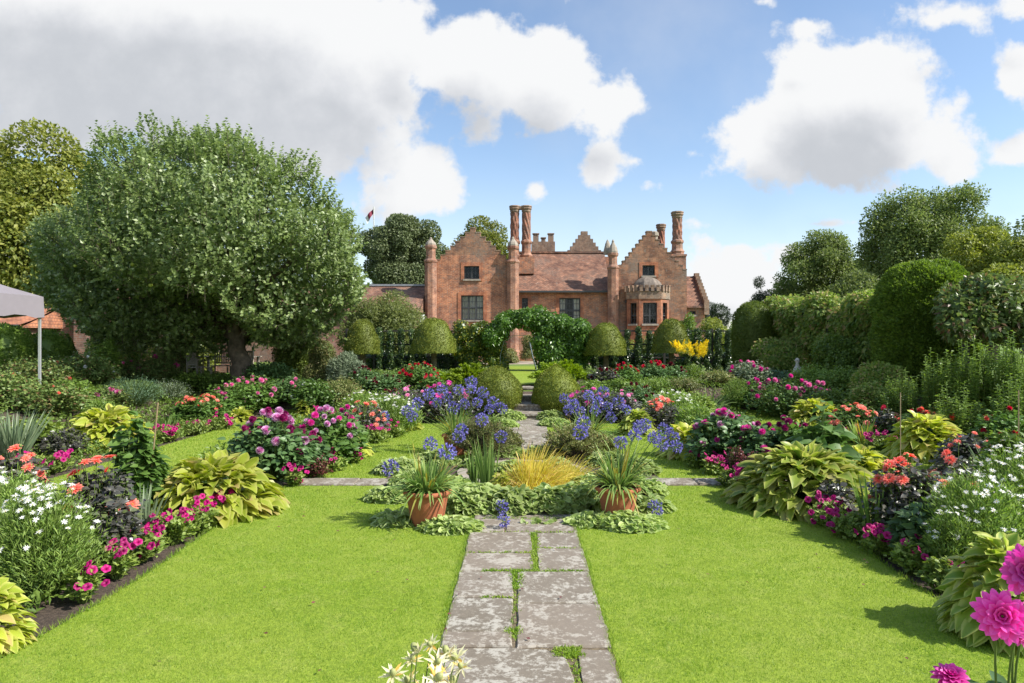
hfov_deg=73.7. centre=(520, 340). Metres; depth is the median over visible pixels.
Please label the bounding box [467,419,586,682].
joint moss
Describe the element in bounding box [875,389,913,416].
perennial
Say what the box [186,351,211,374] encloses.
garden chair
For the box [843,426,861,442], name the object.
petunia clump
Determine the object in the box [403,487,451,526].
terracotta pot
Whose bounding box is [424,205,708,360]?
manor house
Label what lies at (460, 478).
mound plant
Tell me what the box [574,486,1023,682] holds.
lawn
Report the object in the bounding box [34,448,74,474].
petunia clump
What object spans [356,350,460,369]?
ivy hedge
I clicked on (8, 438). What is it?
iris clump
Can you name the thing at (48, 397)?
rose bush
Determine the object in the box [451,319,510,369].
shrub
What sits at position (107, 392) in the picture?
rose bush
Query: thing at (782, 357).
shrub
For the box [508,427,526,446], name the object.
spreading shrub
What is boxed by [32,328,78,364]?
box bush
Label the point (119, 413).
hosta
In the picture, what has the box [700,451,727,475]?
petunia clump
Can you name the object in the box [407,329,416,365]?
ivy pillar
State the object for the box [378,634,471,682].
sea holly
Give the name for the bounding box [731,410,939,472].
lawn
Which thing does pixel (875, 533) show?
petunia clump
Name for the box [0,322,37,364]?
box bush
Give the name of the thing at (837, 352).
shrub
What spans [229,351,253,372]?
garden chair
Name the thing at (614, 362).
ivy pillar
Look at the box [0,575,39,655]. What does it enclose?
hosta
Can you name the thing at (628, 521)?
mound plant
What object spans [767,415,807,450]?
dahlia
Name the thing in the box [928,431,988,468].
dahlia
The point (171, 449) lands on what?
lawn
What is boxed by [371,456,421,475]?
mound plant
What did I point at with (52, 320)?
garden shed
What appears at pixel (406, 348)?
shrub
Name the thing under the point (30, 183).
deciduous tree
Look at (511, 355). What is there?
shrub
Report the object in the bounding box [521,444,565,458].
mound plant
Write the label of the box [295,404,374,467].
dahlia
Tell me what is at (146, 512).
iris clump
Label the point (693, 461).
petunia clump
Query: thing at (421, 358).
ivy pillar
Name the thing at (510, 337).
arch frame
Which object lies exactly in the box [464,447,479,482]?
iris clump
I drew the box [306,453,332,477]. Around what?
dark foliage plant
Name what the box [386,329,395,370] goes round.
ivy pillar
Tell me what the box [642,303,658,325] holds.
window
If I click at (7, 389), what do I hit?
rose bush
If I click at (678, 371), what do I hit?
dahlia
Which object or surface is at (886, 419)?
dahlia
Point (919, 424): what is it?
hosta
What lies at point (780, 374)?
perennial
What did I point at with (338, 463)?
petunia clump
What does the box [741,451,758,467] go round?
dark foliage plant
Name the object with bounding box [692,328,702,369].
ivy pillar
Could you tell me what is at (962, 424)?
tall perennial
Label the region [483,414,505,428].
perennial
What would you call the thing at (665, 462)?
lawn
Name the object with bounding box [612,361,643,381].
dahlia
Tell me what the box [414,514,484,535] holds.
mound plant
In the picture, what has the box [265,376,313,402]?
dahlia
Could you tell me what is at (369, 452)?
hosta
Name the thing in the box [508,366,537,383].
lawn
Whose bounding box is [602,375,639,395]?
perennial
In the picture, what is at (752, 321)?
clipped yew
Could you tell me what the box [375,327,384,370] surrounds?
ivy pillar
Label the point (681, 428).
hosta
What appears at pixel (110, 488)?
dahlia
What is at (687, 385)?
perennial
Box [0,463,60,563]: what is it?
white daisy bush
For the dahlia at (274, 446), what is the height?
1.025 m
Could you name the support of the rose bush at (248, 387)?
on the ground at (56, 609)
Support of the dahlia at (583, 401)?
on the ground at (56, 609)
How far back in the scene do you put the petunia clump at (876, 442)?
11.70 m
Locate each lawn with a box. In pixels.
[0,486,470,682]
[49,410,301,496]
[303,424,472,477]
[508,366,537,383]
[547,424,720,477]
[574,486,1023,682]
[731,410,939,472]
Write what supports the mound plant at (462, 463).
on the round flower bed at (576, 461)
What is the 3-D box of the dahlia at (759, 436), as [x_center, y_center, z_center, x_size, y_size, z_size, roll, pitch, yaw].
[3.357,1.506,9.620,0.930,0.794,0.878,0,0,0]
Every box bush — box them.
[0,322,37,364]
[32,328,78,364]
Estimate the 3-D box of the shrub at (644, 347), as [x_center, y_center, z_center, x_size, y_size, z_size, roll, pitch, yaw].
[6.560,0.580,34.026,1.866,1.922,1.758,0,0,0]
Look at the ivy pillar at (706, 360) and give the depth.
28.82 m
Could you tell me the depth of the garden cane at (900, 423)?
10.19 m
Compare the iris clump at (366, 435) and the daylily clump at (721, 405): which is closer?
the iris clump at (366, 435)
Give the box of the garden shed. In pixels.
[0,308,62,334]
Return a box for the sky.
[0,0,1023,328]
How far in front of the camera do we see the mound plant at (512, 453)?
10.84 m
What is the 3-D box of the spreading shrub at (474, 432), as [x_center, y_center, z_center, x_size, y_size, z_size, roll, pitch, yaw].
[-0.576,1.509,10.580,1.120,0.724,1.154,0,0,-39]
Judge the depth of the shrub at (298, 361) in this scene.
20.50 m
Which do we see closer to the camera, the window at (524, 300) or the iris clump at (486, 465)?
the iris clump at (486, 465)
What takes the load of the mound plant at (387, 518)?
on the ground at (56, 609)
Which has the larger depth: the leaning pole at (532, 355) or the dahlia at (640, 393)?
the leaning pole at (532, 355)
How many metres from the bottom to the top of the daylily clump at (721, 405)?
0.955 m
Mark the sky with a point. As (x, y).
(765, 123)
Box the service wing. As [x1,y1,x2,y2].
[246,284,424,361]
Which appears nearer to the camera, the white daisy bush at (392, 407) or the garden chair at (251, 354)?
the white daisy bush at (392, 407)
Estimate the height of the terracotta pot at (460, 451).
0.339 m
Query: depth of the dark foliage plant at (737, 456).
8.87 m
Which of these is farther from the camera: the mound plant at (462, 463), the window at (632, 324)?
the window at (632, 324)
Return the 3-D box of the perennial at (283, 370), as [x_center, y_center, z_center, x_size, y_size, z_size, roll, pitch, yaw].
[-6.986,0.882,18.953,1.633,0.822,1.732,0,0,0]
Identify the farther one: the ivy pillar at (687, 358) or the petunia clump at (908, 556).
the ivy pillar at (687, 358)
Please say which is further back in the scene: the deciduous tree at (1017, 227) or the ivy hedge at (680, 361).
the deciduous tree at (1017, 227)
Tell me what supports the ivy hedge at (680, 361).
on the ground at (56, 609)
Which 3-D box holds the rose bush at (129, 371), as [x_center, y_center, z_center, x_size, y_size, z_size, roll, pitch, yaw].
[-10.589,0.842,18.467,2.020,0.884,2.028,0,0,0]
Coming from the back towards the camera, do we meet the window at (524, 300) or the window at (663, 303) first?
the window at (524, 300)
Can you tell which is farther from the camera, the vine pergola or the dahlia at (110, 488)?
the vine pergola
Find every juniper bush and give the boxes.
[433,370,454,382]
[444,362,487,385]
[527,358,589,380]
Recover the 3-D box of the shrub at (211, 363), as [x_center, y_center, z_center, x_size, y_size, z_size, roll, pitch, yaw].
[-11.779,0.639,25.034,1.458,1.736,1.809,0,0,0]
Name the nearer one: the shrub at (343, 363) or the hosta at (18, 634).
the hosta at (18, 634)
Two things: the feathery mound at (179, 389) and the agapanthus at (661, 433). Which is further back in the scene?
the feathery mound at (179, 389)
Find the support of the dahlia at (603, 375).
on the ground at (56, 609)
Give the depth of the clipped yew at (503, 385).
16.86 m
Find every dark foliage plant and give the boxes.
[37,427,93,455]
[81,500,145,559]
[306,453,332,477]
[726,445,745,469]
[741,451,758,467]
[803,476,858,513]
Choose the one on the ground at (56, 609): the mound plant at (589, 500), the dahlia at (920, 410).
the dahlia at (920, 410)
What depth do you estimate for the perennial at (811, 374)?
17.83 m
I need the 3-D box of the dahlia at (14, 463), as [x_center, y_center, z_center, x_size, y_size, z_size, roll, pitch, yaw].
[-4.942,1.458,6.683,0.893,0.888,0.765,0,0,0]
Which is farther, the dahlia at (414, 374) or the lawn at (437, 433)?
the dahlia at (414, 374)
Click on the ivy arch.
(557, 338)
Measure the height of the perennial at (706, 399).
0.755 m
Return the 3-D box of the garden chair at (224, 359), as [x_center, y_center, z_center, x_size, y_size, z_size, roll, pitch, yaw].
[-9.793,0.805,22.312,0.540,0.952,0.526,0,0,-11]
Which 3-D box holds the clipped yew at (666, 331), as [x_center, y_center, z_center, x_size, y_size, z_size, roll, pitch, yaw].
[6.048,0.223,27.498,1.676,2.323,1.669,0,0,0]
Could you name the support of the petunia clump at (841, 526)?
on the ground at (56, 609)
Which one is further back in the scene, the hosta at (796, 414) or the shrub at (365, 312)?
the shrub at (365, 312)
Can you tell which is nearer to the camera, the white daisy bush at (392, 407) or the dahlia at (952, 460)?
the dahlia at (952, 460)
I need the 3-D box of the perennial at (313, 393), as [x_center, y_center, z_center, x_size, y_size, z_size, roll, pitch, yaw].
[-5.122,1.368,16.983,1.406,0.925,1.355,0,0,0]
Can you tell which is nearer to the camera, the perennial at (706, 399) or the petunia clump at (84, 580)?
the petunia clump at (84, 580)
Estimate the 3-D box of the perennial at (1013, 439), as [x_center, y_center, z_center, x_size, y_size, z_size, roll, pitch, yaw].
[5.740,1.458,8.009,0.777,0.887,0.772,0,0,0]
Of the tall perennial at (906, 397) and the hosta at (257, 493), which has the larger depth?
the tall perennial at (906, 397)
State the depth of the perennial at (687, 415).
13.41 m
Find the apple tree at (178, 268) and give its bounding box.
[14,109,373,385]
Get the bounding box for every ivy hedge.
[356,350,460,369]
[590,349,732,369]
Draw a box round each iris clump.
[0,408,51,459]
[124,483,172,527]
[154,414,178,428]
[358,423,372,440]
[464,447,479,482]
[470,434,499,484]
[844,418,880,444]
[848,469,902,526]
[967,436,987,472]
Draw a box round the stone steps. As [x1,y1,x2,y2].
[512,386,542,417]
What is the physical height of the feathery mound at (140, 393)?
0.697 m
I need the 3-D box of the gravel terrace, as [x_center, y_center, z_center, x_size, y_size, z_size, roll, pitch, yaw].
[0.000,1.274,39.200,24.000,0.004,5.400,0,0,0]
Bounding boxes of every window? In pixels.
[458,292,486,321]
[461,263,481,280]
[519,295,530,308]
[556,294,583,318]
[628,303,644,325]
[639,262,657,277]
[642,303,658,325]
[652,303,664,322]
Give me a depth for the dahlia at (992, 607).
2.30 m
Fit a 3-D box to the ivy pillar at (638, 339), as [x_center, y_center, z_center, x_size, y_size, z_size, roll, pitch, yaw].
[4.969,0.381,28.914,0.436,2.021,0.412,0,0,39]
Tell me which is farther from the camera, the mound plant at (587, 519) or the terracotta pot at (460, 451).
the terracotta pot at (460, 451)
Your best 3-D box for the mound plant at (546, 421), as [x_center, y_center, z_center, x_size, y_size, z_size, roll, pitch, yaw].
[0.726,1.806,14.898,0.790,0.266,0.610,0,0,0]
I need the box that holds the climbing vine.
[930,271,1023,392]
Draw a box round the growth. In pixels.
[0,367,1023,625]
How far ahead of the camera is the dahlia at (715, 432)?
9.99 m
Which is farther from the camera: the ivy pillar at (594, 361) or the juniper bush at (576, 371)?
the ivy pillar at (594, 361)
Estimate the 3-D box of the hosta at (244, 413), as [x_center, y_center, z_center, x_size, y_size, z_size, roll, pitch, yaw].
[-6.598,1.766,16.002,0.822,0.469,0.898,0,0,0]
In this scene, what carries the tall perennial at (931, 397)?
on the ground at (56, 609)
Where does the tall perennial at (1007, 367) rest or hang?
on the ground at (56, 609)
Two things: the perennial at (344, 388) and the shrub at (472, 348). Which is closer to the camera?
the perennial at (344, 388)
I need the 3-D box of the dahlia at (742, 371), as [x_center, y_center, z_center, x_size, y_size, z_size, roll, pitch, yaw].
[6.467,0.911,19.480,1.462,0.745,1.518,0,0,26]
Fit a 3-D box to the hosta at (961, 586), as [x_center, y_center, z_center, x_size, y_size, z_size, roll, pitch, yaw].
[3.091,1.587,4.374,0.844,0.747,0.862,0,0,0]
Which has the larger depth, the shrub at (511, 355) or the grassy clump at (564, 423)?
the shrub at (511, 355)
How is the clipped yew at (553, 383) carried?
on the ground at (56, 609)
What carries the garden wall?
on the ground at (56, 609)
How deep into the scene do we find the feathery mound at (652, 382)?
18.17 m
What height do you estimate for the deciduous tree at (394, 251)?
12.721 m
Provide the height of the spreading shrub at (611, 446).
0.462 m
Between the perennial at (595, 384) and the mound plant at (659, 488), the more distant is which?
the perennial at (595, 384)
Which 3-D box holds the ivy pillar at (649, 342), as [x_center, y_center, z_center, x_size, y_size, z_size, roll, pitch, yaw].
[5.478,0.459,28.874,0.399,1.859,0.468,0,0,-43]
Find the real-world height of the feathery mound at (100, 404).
0.330 m
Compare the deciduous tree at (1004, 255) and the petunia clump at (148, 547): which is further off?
the deciduous tree at (1004, 255)
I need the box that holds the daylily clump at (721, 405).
[702,387,736,413]
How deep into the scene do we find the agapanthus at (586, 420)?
11.17 m
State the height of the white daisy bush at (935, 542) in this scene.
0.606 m
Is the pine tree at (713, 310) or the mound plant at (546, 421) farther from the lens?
the pine tree at (713, 310)
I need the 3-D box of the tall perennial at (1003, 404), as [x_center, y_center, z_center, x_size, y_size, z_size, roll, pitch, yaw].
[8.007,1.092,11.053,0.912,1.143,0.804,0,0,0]
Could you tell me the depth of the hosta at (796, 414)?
14.47 m
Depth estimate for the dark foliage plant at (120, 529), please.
5.68 m
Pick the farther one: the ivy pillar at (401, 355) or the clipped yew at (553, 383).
the ivy pillar at (401, 355)
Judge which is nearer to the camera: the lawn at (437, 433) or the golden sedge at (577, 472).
the golden sedge at (577, 472)
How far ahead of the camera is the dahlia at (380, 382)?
18.16 m
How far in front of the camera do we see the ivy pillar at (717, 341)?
28.82 m
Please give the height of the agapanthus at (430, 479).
0.874 m
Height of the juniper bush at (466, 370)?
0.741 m
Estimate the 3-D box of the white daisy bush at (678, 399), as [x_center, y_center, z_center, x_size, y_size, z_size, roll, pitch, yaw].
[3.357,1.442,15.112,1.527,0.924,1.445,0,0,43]
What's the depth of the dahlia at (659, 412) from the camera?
13.69 m
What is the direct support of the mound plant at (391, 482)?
on the round flower bed at (576, 461)
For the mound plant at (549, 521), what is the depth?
6.95 m
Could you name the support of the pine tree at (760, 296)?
on the ground at (56, 609)
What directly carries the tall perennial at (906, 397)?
on the ground at (56, 609)
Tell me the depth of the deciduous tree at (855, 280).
44.77 m
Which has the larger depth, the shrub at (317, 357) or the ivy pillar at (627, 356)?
the ivy pillar at (627, 356)
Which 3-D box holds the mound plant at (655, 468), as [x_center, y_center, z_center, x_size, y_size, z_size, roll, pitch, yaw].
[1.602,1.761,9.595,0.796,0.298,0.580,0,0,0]
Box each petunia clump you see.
[6,451,53,470]
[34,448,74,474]
[60,560,110,603]
[92,522,167,563]
[92,537,142,579]
[141,508,199,545]
[150,423,185,441]
[171,418,212,435]
[177,493,225,533]
[201,411,238,430]
[212,489,234,505]
[281,462,309,486]
[309,405,337,413]
[324,447,348,472]
[343,447,366,463]
[364,423,392,443]
[386,419,407,436]
[684,447,717,468]
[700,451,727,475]
[714,462,739,486]
[729,467,756,487]
[805,490,851,527]
[820,508,866,542]
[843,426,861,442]
[853,522,900,557]
[862,429,897,450]
[883,534,933,575]
[914,555,964,593]
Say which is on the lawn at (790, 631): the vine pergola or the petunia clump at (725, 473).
the petunia clump at (725, 473)
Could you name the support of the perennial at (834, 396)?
on the ground at (56, 609)
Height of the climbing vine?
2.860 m
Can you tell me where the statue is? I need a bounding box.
[793,358,800,372]
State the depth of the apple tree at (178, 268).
16.91 m
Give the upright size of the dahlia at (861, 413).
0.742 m
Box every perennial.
[0,357,37,375]
[4,414,65,441]
[43,377,101,397]
[93,338,122,384]
[104,410,172,509]
[166,369,221,391]
[240,358,300,384]
[287,377,340,412]
[323,375,366,407]
[364,389,412,404]
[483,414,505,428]
[491,470,510,486]
[577,379,613,395]
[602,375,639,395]
[666,376,704,392]
[670,401,717,424]
[684,390,715,413]
[695,368,738,385]
[750,367,789,385]
[782,360,833,390]
[782,400,868,479]
[806,386,852,415]
[812,365,859,395]
[841,378,894,416]
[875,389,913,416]
[880,367,932,417]
[881,501,937,558]
[910,347,964,413]
[926,380,986,442]
[932,335,995,423]
[960,331,1023,414]
[972,426,1023,488]
[981,373,1023,420]
[989,330,1023,411]
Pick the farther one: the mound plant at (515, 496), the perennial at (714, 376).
the perennial at (714, 376)
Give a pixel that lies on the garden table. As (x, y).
(208, 363)
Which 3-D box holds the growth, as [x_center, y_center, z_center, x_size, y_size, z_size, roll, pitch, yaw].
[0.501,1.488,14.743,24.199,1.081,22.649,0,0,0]
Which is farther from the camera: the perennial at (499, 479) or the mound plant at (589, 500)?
the perennial at (499, 479)
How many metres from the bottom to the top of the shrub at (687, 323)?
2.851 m
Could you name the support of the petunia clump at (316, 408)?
on the ground at (56, 609)
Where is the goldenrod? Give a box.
[669,339,708,379]
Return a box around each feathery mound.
[68,394,116,409]
[99,375,171,405]
[148,378,192,401]
[634,375,676,392]
[719,376,751,407]
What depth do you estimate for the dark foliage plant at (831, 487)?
7.00 m
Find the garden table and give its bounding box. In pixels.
[198,356,261,370]
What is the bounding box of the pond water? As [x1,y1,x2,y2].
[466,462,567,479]
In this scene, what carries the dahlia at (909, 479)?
on the ground at (56, 609)
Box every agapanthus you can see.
[369,411,389,424]
[380,436,510,527]
[401,375,507,443]
[559,386,631,449]
[569,418,682,514]
[637,424,672,439]
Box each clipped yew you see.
[343,319,380,365]
[409,317,456,369]
[469,365,522,412]
[531,363,580,411]
[583,322,626,369]
[650,317,690,363]
[730,300,777,367]
[868,258,985,394]
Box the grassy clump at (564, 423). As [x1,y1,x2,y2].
[548,419,595,431]
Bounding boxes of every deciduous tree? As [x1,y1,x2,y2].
[0,116,145,307]
[355,213,449,283]
[450,215,508,258]
[768,228,865,298]
[828,268,879,297]
[852,179,1012,280]
[940,223,1023,362]
[1011,215,1023,353]
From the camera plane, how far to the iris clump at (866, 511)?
6.27 m
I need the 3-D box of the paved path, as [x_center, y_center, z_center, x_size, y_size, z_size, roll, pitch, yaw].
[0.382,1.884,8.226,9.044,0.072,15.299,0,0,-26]
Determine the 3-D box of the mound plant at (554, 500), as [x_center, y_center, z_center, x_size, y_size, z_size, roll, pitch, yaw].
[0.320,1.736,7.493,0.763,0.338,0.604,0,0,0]
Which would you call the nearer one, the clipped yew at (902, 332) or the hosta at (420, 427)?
the hosta at (420, 427)
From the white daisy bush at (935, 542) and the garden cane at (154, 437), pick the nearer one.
the white daisy bush at (935, 542)
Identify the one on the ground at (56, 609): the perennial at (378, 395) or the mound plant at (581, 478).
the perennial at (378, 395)
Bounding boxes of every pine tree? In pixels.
[705,301,732,327]
[750,276,773,301]
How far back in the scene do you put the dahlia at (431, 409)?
15.81 m
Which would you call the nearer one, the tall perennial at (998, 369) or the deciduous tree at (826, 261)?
the tall perennial at (998, 369)
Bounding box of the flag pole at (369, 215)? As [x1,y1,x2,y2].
[365,207,373,229]
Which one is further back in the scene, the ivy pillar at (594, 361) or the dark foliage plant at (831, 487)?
the ivy pillar at (594, 361)
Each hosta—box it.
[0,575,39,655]
[66,403,158,452]
[150,449,289,530]
[228,406,253,423]
[293,399,315,417]
[358,437,374,457]
[406,420,424,431]
[616,408,657,436]
[655,422,694,461]
[718,439,874,524]
[783,398,840,425]
[852,444,894,477]
[880,410,966,464]
[931,531,1023,655]
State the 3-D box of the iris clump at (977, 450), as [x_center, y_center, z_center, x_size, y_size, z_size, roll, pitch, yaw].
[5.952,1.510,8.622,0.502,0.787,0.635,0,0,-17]
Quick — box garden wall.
[25,310,231,372]
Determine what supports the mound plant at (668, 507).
on the lawn at (790, 631)
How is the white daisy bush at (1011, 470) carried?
on the ground at (56, 609)
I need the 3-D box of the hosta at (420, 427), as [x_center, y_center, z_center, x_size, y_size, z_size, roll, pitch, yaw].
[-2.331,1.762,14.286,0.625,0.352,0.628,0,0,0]
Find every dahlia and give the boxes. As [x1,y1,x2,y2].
[0,444,56,499]
[51,454,151,553]
[162,393,237,423]
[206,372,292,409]
[209,390,252,414]
[217,407,323,481]
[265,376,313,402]
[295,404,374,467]
[297,426,334,473]
[335,404,360,424]
[342,365,379,388]
[349,400,391,441]
[355,371,407,392]
[382,388,403,395]
[389,384,429,418]
[392,360,443,386]
[414,374,446,393]
[417,381,478,421]
[561,386,607,420]
[586,366,620,383]
[593,389,647,422]
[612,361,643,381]
[619,382,656,407]
[634,395,683,433]
[636,360,673,379]
[660,362,691,379]
[673,407,755,467]
[721,360,772,382]
[728,419,780,460]
[734,377,780,407]
[738,374,822,417]
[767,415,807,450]
[790,380,831,417]
[816,401,878,437]
[850,452,957,526]
[871,403,899,435]
[886,407,935,441]
[916,412,954,440]
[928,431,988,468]
[928,442,979,514]
[929,543,1023,682]
[965,406,1023,444]
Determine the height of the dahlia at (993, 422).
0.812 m
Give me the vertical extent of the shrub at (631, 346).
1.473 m
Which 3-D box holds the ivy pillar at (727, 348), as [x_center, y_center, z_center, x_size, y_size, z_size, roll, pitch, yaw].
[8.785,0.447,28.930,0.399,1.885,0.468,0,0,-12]
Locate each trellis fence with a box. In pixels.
[345,329,456,370]
[591,329,729,370]
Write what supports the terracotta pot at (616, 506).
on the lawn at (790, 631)
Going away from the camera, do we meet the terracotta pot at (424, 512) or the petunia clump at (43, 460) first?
the terracotta pot at (424, 512)
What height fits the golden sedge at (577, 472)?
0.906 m
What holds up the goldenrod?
on the ground at (56, 609)
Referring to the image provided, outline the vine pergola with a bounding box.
[762,288,874,366]
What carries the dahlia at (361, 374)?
on the ground at (56, 609)
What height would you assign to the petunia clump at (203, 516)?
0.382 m
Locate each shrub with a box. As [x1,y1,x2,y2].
[82,335,154,365]
[149,330,204,374]
[198,346,220,370]
[271,333,320,376]
[301,338,337,383]
[326,350,368,385]
[335,300,378,350]
[364,289,426,353]
[395,337,430,355]
[446,415,522,457]
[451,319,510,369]
[505,347,518,363]
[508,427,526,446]
[519,334,534,360]
[540,420,609,459]
[595,432,624,452]
[629,339,633,351]
[642,334,653,353]
[678,312,703,358]
[699,317,727,362]
[749,336,813,373]
[809,334,869,372]
[847,360,914,396]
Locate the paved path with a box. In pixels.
[216,418,786,682]
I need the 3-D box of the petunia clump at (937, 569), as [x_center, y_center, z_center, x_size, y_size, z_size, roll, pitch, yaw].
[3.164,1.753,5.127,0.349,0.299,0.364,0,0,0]
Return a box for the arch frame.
[500,335,538,358]
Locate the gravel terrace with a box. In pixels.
[483,361,589,363]
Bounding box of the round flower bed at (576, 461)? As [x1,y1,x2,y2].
[383,457,657,507]
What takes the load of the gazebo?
on the ground at (56, 609)
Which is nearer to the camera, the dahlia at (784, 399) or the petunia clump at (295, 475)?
the petunia clump at (295, 475)
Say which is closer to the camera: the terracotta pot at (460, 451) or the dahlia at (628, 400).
the terracotta pot at (460, 451)
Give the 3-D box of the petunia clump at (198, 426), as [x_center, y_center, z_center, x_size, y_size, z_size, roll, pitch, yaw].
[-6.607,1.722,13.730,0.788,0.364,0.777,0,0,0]
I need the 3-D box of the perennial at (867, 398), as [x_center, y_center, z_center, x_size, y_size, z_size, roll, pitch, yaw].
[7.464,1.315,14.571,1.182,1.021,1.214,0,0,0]
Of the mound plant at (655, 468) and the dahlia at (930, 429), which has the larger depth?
the dahlia at (930, 429)
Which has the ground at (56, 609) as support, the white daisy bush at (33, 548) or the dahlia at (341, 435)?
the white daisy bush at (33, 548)
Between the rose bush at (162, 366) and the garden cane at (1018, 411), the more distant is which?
the rose bush at (162, 366)
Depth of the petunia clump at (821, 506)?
6.86 m
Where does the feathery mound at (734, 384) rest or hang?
on the ground at (56, 609)
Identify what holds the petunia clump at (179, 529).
on the ground at (56, 609)
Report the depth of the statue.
20.45 m
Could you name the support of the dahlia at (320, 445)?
on the lawn at (437, 433)
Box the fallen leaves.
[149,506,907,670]
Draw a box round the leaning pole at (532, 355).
[529,342,536,368]
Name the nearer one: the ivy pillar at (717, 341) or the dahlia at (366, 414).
the dahlia at (366, 414)
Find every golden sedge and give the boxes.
[490,438,588,492]
[554,452,596,486]
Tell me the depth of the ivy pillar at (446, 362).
28.82 m
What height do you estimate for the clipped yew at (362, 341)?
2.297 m
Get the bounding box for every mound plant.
[363,483,406,504]
[368,506,413,528]
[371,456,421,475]
[387,468,415,485]
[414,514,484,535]
[416,449,461,465]
[443,474,472,486]
[445,482,500,515]
[457,456,495,469]
[483,484,544,516]
[491,444,523,457]
[494,459,524,472]
[495,418,519,427]
[496,409,526,420]
[519,482,581,514]
[520,519,535,524]
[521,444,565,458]
[530,517,557,524]
[536,409,567,419]
[537,417,568,426]
[538,456,576,473]
[561,509,610,528]
[562,481,601,511]
[564,472,601,484]
[583,450,623,466]
[597,509,670,533]
[614,455,662,475]
[632,476,669,496]
[634,493,677,514]
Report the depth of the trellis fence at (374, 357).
28.95 m
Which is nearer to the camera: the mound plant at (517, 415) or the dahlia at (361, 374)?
the mound plant at (517, 415)
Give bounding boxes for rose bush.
[0,352,90,386]
[0,370,50,408]
[6,378,94,414]
[50,350,124,387]
[93,385,133,404]
[115,355,168,386]
[135,353,181,383]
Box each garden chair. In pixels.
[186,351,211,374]
[211,350,231,373]
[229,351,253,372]
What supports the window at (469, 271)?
in the manor house
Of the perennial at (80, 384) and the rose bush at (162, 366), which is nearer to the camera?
the perennial at (80, 384)
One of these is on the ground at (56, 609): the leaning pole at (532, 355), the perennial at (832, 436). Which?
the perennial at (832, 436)
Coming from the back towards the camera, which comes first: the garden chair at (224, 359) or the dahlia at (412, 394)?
the garden chair at (224, 359)
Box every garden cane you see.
[148,403,158,496]
[900,392,900,455]
[1018,390,1018,432]
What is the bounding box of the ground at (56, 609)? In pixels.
[0,345,1023,658]
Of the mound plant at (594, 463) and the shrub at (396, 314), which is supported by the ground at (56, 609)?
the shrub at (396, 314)
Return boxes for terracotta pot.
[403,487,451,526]
[441,433,464,455]
[595,482,640,513]
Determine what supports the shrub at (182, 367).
on the ground at (56, 609)
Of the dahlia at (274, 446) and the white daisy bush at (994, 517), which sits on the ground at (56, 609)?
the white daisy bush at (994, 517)
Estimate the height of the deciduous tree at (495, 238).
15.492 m
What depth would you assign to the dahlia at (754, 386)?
17.22 m
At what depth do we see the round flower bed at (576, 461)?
9.96 m
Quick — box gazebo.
[0,284,43,382]
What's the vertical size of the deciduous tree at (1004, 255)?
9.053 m
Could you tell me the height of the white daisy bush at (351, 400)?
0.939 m
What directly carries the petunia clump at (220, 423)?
on the ground at (56, 609)
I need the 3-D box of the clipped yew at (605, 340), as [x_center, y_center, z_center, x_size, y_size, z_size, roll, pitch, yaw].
[3.397,0.304,27.502,1.765,2.162,1.760,0,0,0]
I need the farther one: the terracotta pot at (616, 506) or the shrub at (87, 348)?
the shrub at (87, 348)
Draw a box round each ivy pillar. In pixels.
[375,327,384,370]
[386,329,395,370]
[396,328,405,369]
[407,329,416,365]
[417,353,426,365]
[443,353,450,370]
[591,331,598,370]
[610,355,618,370]
[622,329,631,367]
[633,326,642,368]
[645,330,653,365]
[684,329,692,365]
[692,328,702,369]
[702,329,712,370]
[713,327,722,370]
[723,329,732,369]
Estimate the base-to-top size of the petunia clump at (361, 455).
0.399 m
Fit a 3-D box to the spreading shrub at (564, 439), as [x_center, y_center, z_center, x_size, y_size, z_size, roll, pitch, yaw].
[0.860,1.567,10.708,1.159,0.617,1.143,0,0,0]
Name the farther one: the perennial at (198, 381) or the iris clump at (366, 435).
the perennial at (198, 381)
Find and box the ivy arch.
[480,304,592,371]
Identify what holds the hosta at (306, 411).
on the ground at (56, 609)
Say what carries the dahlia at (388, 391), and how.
on the ground at (56, 609)
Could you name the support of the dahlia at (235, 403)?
on the ground at (56, 609)
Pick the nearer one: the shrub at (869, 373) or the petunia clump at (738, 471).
the petunia clump at (738, 471)
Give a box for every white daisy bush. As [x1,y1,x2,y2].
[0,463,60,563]
[0,473,122,602]
[334,385,381,412]
[369,390,425,430]
[641,384,704,421]
[909,466,1023,563]
[919,506,982,563]
[963,438,1023,536]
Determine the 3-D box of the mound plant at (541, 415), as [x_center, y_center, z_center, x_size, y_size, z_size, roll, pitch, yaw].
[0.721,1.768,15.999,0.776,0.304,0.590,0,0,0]
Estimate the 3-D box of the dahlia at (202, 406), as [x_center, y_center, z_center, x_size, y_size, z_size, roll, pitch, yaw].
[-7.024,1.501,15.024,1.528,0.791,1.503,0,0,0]
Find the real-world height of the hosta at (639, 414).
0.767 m

